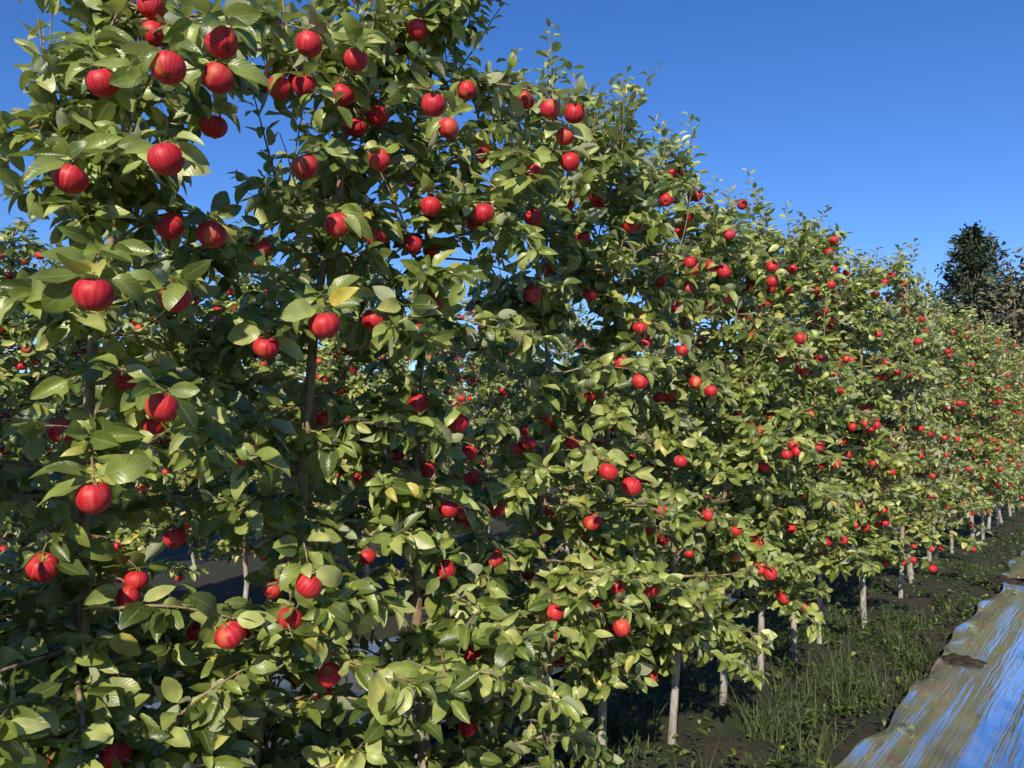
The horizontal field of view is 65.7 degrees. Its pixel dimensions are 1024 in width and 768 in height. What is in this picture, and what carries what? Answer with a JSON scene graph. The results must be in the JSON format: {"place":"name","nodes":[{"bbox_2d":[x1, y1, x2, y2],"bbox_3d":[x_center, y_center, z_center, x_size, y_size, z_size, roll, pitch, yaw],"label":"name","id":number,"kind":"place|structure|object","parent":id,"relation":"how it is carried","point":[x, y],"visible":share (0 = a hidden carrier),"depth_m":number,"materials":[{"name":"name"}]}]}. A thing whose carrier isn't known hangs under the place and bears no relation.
{"place":"outdoors","nodes":[
{"label":"outdoors","id":0,"kind":"place"},
{"bbox_2d":[0,419,955,764],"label":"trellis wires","id":1,"kind":"object","parent":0,"point":[240,547],"visible":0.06,"depth_m":2.45,"materials":[{"name":"grey metal"}]},
{"bbox_2d":[0,441,1023,767],"bbox_3d":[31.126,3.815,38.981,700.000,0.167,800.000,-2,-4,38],"label":"ground","id":2,"kind":"structure","parent":0,"point":[222,581],"depth_m":5.97,"materials":[{"name":"soil"}]},
{"bbox_2d":[0,210,57,592],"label":"apple tree","id":3,"kind":"object","parent":2,"relation":"on","point":[26,353],"visible":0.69,"depth_m":4.93,"materials":[{"name":"green plant"}]},
{"bbox_2d":[0,266,68,585],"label":"apple tree","id":4,"kind":"object","parent":2,"relation":"on","point":[9,393],"visible":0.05,"depth_m":8.26,"materials":[{"name":"green plant"}]},
{"bbox_2d":[14,313,94,533],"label":"apple tree","id":5,"kind":"object","parent":2,"relation":"on","point":[74,406],"visible":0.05,"depth_m":8.74,"materials":[{"name":"green plant"}]},
{"bbox_2d":[0,217,141,633],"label":"apple tree","id":6,"kind":"object","parent":2,"relation":"on","point":[18,405],"visible":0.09,"depth_m":5.35,"materials":[{"name":"green plant"}]},
{"bbox_2d":[120,340,174,545],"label":"apple tree","id":7,"kind":"object","parent":2,"relation":"on","point":[159,438],"visible":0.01,"depth_m":9.42,"materials":[{"name":"green plant"}]},
{"bbox_2d":[90,230,216,592],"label":"apple tree","id":8,"kind":"object","parent":2,"relation":"on","point":[148,531],"visible":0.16,"depth_m":5.79,"materials":[{"name":"green plant"}]},
{"bbox_2d":[0,0,335,767],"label":"apple tree","id":9,"kind":"object","parent":2,"relation":"on","point":[70,704],"visible":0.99,"depth_m":1.83,"materials":[{"name":"green plant"}]},
{"bbox_2d":[148,315,228,563],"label":"apple tree","id":10,"kind":"object","parent":2,"relation":"on","point":[184,483],"visible":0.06,"depth_m":9.64,"materials":[{"name":"green plant"}]},
{"bbox_2d":[192,360,248,503],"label":"apple tree","id":11,"kind":"object","parent":2,"relation":"on","point":[219,401],"depth_m":10.17,"materials":[{"name":"green plant"}]},
{"bbox_2d":[147,219,306,599],"bbox_3d":[-2.227,0.362,6.431,1.235,3.438,1.209,-2,-4,34],"label":"apple tree","id":12,"kind":"object","parent":2,"relation":"on","point":[227,552],"visible":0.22,"depth_m":6.36,"materials":[{"name":"green plant"}]},
{"bbox_2d":[103,0,463,767],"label":"apple tree","id":13,"kind":"object","parent":2,"relation":"on","point":[321,198],"visible":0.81,"depth_m":2.27,"materials":[{"name":"green plant"}]},
{"bbox_2d":[256,339,318,501],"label":"apple tree","id":14,"kind":"object","parent":2,"relation":"on","point":[282,363],"visible":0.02,"depth_m":11.34,"materials":[{"name":"green plant"}]},
{"bbox_2d":[265,282,382,558],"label":"apple tree","id":15,"kind":"object","parent":2,"relation":"on","point":[327,368],"visible":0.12,"depth_m":6.97,"materials":[{"name":"green plant"}]},
{"bbox_2d":[300,349,363,503],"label":"apple tree","id":16,"kind":"object","parent":2,"relation":"on","point":[346,356],"depth_m":11.58,"materials":[{"name":"green plant"}]},
{"bbox_2d":[327,348,370,536],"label":"apple tree","id":17,"kind":"object","parent":2,"relation":"on","point":[347,361],"depth_m":12.19,"materials":[{"name":"green plant"}]},
{"bbox_2d":[316,246,410,577],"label":"apple tree","id":18,"kind":"object","parent":2,"relation":"on","point":[371,383],"visible":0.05,"depth_m":7.33,"materials":[{"name":"green plant"}]},
{"bbox_2d":[379,354,423,475],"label":"apple tree","id":19,"kind":"object","parent":2,"relation":"on","point":[406,363],"visible":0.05,"depth_m":12.62,"materials":[{"name":"green plant"}]},
{"bbox_2d":[266,0,607,767],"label":"apple tree","id":20,"kind":"object","parent":2,"relation":"on","point":[456,642],"visible":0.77,"depth_m":2.62,"materials":[{"name":"green plant"}]},
{"bbox_2d":[0,359,880,439],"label":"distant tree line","id":21,"kind":"object","parent":2,"relation":"on","point":[245,433],"depth_m":95.66,"materials":[{"name":"green plant"}]},
{"bbox_2d":[400,316,493,542],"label":"apple tree","id":22,"kind":"object","parent":2,"relation":"on","point":[459,397],"visible":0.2,"depth_m":8.12,"materials":[{"name":"green plant"}]},
{"bbox_2d":[448,360,478,472],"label":"apple tree","id":23,"kind":"object","parent":2,"relation":"on","point":[466,371],"visible":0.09,"depth_m":13.85,"materials":[{"name":"green plant"}]},
{"bbox_2d":[443,703,486,726],"bbox_3d":[-0.278,1.890,4.607,0.346,0.093,0.446,-2,-4,38],"label":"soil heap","id":24,"kind":"object","parent":2,"relation":"on","point":[445,724],"visible":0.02,"depth_m":4.49,"materials":[{"name":"brown soil"}]},
{"bbox_2d":[96,534,855,757],"bbox_3d":[0.351,1.989,6.625,1.681,0.074,12.960,-2,-4,38],"label":"reflective film","id":25,"kind":"object","parent":2,"relation":"on","point":[355,687],"depth_m":5.12,"materials":[{"name":"silver metal"}]},
{"bbox_2d":[730,591,756,601],"bbox_3d":[2.213,2.055,7.698,0.484,0.099,0.305,2,-4,-38],"label":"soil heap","id":26,"kind":"object","parent":25,"relation":"on","point":[742,596],"visible":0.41,"depth_m":7.63,"materials":[{"name":"brown soil"}]},
{"bbox_2d":[462,360,499,470],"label":"apple tree","id":27,"kind":"object","parent":2,"relation":"on","point":[481,398],"visible":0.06,"depth_m":14.46,"materials":[{"name":"green plant"}]},
{"bbox_2d":[444,277,539,582],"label":"apple tree","id":28,"kind":"object","parent":2,"relation":"on","point":[494,387],"visible":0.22,"depth_m":8.85,"materials":[{"name":"green plant"}]},
{"bbox_2d":[452,323,549,570],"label":"apple tree","id":29,"kind":"object","parent":2,"relation":"on","point":[514,410],"visible":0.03,"depth_m":9.23,"materials":[{"name":"green plant"}]},
{"bbox_2d":[503,358,534,471],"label":"apple tree","id":30,"kind":"object","parent":2,"relation":"on","point":[506,410],"visible":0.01,"depth_m":15.19,"materials":[{"name":"green plant"}]},
{"bbox_2d":[405,18,663,767],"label":"apple tree","id":31,"kind":"object","parent":2,"relation":"on","point":[563,596],"visible":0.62,"depth_m":3.24,"materials":[{"name":"green plant"}]},
{"bbox_2d":[533,294,603,551],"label":"apple tree","id":32,"kind":"object","parent":2,"relation":"on","point":[567,493],"visible":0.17,"depth_m":9.85,"materials":[{"name":"green plant"}]},
{"bbox_2d":[551,313,625,540],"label":"apple tree","id":33,"kind":"object","parent":2,"relation":"on","point":[598,483],"visible":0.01,"depth_m":10.45,"materials":[{"name":"green plant"}]},
{"bbox_2d":[577,354,637,512],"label":"apple tree","id":34,"kind":"object","parent":2,"relation":"on","point":[626,502],"visible":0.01,"depth_m":10.88,"materials":[{"name":"green plant"}]},
{"bbox_2d":[485,66,744,767],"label":"apple tree","id":35,"kind":"object","parent":2,"relation":"on","point":[683,614],"visible":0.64,"depth_m":3.61,"materials":[{"name":"green plant"}]},
{"bbox_2d":[623,335,697,492],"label":"apple tree","id":36,"kind":"object","parent":2,"relation":"on","point":[661,356],"visible":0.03,"depth_m":11.84,"materials":[{"name":"green plant"}]},
{"bbox_2d":[623,334,713,506],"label":"apple tree","id":37,"kind":"object","parent":2,"relation":"on","point":[706,491],"visible":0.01,"depth_m":11.86,"materials":[{"name":"green plant"}]},
{"bbox_2d":[591,111,786,744],"bbox_3d":[0.872,0.208,4.359,1.038,3.523,1.113,0,-3,-6],"label":"apple tree","id":38,"kind":"object","parent":2,"relation":"on","point":[680,447],"visible":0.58,"depth_m":4.19,"materials":[{"name":"green plant"}]},
{"bbox_2d":[668,339,716,529],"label":"apple tree","id":39,"kind":"object","parent":2,"relation":"on","point":[686,383],"visible":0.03,"depth_m":12.63,"materials":[{"name":"green plant"}]},
{"bbox_2d":[688,349,726,495],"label":"apple tree","id":40,"kind":"object","parent":2,"relation":"on","point":[711,486],"depth_m":13.39,"materials":[{"name":"green plant"}]},
{"bbox_2d":[633,185,821,704],"bbox_3d":[1.250,0.371,4.822,1.191,3.243,1.219,-2,-4,38],"label":"apple tree","id":41,"kind":"object","parent":2,"relation":"on","point":[751,438],"visible":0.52,"depth_m":4.63,"materials":[{"name":"green plant"}]},
{"bbox_2d":[709,350,756,493],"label":"apple tree","id":42,"kind":"object","parent":2,"relation":"on","point":[733,413],"visible":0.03,"depth_m":14.10,"materials":[{"name":"green plant"}]},
{"bbox_2d":[484,526,1023,767],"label":"fallen leaves","id":43,"kind":"object","parent":2,"relation":"on","point":[703,730],"visible":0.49,"depth_m":5.76,"materials":[{"name":"plant"}]},
{"bbox_2d":[680,168,845,684],"bbox_3d":[1.594,0.250,5.213,1.165,3.526,1.098,0,-3,7],"label":"apple tree","id":44,"kind":"object","parent":2,"relation":"on","point":[786,592],"visible":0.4,"depth_m":5.08,"materials":[{"name":"green plant"}]},
{"bbox_2d":[512,506,1023,767],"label":"weeds","id":45,"kind":"object","parent":2,"relation":"on","point":[786,760],"visible":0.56,"depth_m":5.47,"materials":[{"name":"green plant"}]},
{"bbox_2d":[718,200,883,660],"bbox_3d":[2.021,0.330,5.735,1.175,3.426,1.148,-2,-4,38],"label":"apple tree","id":46,"kind":"object","parent":2,"relation":"on","point":[831,563],"visible":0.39,"depth_m":5.59,"materials":[{"name":"green plant"}]},
{"bbox_2d":[771,224,884,643],"bbox_3d":[2.374,0.381,6.352,1.122,3.391,1.104,-3,-4,43],"label":"apple tree","id":47,"kind":"object","parent":2,"relation":"on","point":[839,418],"visible":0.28,"depth_m":6.23,"materials":[{"name":"green plant"}]},
{"bbox_2d":[809,249,949,604],"bbox_3d":[3.105,0.426,7.326,1.136,3.408,1.160,0,-3,-9],"label":"apple tree","id":48,"kind":"object","parent":2,"relation":"on","point":[891,489],"visible":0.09,"depth_m":7.19,"materials":[{"name":"green plant"}]},
{"bbox_2d":[816,243,943,627],"bbox_3d":[3.031,0.435,6.846,1.212,3.336,1.155,7,-7,-36],"label":"apple tree","id":49,"kind":"object","parent":2,"relation":"on","point":[883,553],"visible":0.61,"depth_m":6.62,"materials":[{"name":"green plant"}]},
{"bbox_2d":[849,238,962,597],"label":"apple tree","id":50,"kind":"object","parent":2,"relation":"on","point":[906,300],"visible":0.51,"depth_m":7.84,"materials":[{"name":"green plant"}]},
{"bbox_2d":[864,261,956,573],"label":"apple tree","id":51,"kind":"object","parent":2,"relation":"on","point":[931,474],"visible":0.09,"depth_m":8.78,"materials":[{"name":"green plant"}]},
{"bbox_2d":[870,287,954,413],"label":"deciduous tree","id":52,"kind":"object","parent":2,"relation":"on","point":[930,311],"depth_m":58.45,"materials":[{"name":"green plant"}]},
{"bbox_2d":[846,308,987,582],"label":"apple tree","id":53,"kind":"object","parent":2,"relation":"on","point":[929,450],"visible":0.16,"depth_m":8.41,"materials":[{"name":"green plant"}]},
{"bbox_2d":[835,582,1023,767],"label":"reflective film","id":54,"kind":"object","parent":2,"relation":"on","point":[961,717],"visible":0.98,"depth_m":4.57,"materials":[{"name":"silver metal"}]},
{"bbox_2d":[901,280,985,558],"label":"apple tree","id":55,"kind":"object","parent":2,"relation":"on","point":[956,390],"visible":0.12,"depth_m":9.98,"materials":[{"name":"green plant"}]},
{"bbox_2d":[908,304,994,564],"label":"apple tree","id":56,"kind":"object","parent":2,"relation":"on","point":[962,507],"visible":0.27,"depth_m":9.32,"materials":[{"name":"green plant"}]},
{"bbox_2d":[925,653,986,673],"bbox_3d":[3.088,1.931,5.458,0.533,0.120,0.604,0,-3,-7],"label":"soil heap","id":57,"kind":"object","parent":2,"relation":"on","point":[960,660],"visible":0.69,"depth_m":5.43,"materials":[{"name":"brown soil"}]},
{"bbox_2d":[934,298,995,552],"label":"apple tree","id":58,"kind":"object","parent":2,"relation":"on","point":[966,443],"visible":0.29,"depth_m":10.30,"materials":[{"name":"green plant"}]},
{"bbox_2d":[930,220,1023,418],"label":"conifer tree","id":59,"kind":"object","parent":2,"relation":"on","point":[972,259],"visible":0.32,"depth_m":53.42,"materials":[{"name":"green plant"}]},
{"bbox_2d":[940,307,1015,533],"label":"apple tree","id":60,"kind":"object","parent":2,"relation":"on","point":[1004,385],"depth_m":12.09,"materials":[{"name":"green plant"}]},
{"bbox_2d":[939,319,1022,539],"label":"apple tree","id":61,"kind":"object","parent":2,"relation":"on","point":[1003,448],"visible":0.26,"depth_m":11.34,"materials":[{"name":"green plant"}]},
{"bbox_2d":[947,316,1023,543],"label":"apple tree","id":62,"kind":"object","parent":2,"relation":"on","point":[981,371],"visible":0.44,"depth_m":10.90,"materials":[{"name":"green plant"}]},
{"bbox_2d":[956,243,1023,358],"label":"deciduous tree","id":63,"kind":"object","parent":2,"relation":"on","point":[1017,336],"visible":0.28,"depth_m":50.30,"materials":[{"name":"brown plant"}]},
{"bbox_2d":[973,310,1023,522],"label":"apple tree","id":64,"kind":"object","parent":2,"relation":"on","point":[1011,346],"visible":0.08,"depth_m":13.65,"materials":[{"name":"green plant"}]},
{"bbox_2d":[981,574,1023,591],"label":"soil heap","id":65,"kind":"object","parent":2,"relation":"on","point":[1002,578],"visible":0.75,"depth_m":8.24,"materials":[{"name":"brown soil"}]},
{"bbox_2d":[985,361,1023,528],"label":"apple tree","id":66,"kind":"object","parent":2,"relation":"on","point":[1002,424],"visible":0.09,"depth_m":12.77,"materials":[{"name":"green plant"}]},
{"bbox_2d":[988,255,1023,333],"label":"deciduous tree","id":67,"kind":"object","parent":2,"relation":"on","point":[1021,260],"visible":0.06,"depth_m":53.40,"materials":[{"name":"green plant"}]},
{"bbox_2d":[989,331,1023,509],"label":"apple tree","id":68,"kind":"object","parent":2,"relation":"on","point":[1014,356],"visible":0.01,"depth_m":14.27,"materials":[{"name":"green plant"}]},
{"bbox_2d":[991,352,1023,526],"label":"apple tree","id":69,"kind":"object","parent":2,"relation":"on","point":[1013,408],"visible":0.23,"depth_m":12.99,"materials":[{"name":"green plant"}]},
{"bbox_2d":[992,256,1023,346],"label":"deciduous tree","id":70,"kind":"object","parent":2,"relation":"on","point":[1015,298],"visible":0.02,"depth_m":54.26,"materials":[{"name":"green plant"}]},
{"bbox_2d":[1001,550,1023,578],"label":"reflective film","id":71,"kind":"object","parent":2,"relation":"on","point":[1012,572],"visible":0.87,"depth_m":9.22,"materials":[{"name":"silver metal"}]},
{"bbox_2d":[1002,344,1023,511],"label":"apple tree","id":72,"kind":"object","parent":2,"relation":"on","point":[1019,358],"visible":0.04,"depth_m":15.04,"materials":[{"name":"green plant"}]},
{"bbox_2d":[1007,367,1023,515],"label":"apple tree","id":73,"kind":"object","parent":2,"relation":"on","point":[1019,429],"visible":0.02,"depth_m":14.67,"materials":[{"name":"green plant"}]},
{"bbox_2d":[1010,348,1023,500],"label":"apple tree","id":74,"kind":"object","parent":2,"relation":"on","point":[1021,404],"visible":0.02,"depth_m":15.86,"materials":[{"name":"green plant"}]},
{"bbox_2d":[0,0,1023,400],"label":"sky","id":75,"kind":"structure","parent":0,"point":[906,116],"materials":[{"name":"blue"}]},
{"bbox_2d":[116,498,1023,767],"bbox_3d":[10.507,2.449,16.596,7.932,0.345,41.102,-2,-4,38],"label":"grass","id":76,"kind":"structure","parent":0,"point":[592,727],"depth_m":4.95,"materials":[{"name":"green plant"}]}
]}

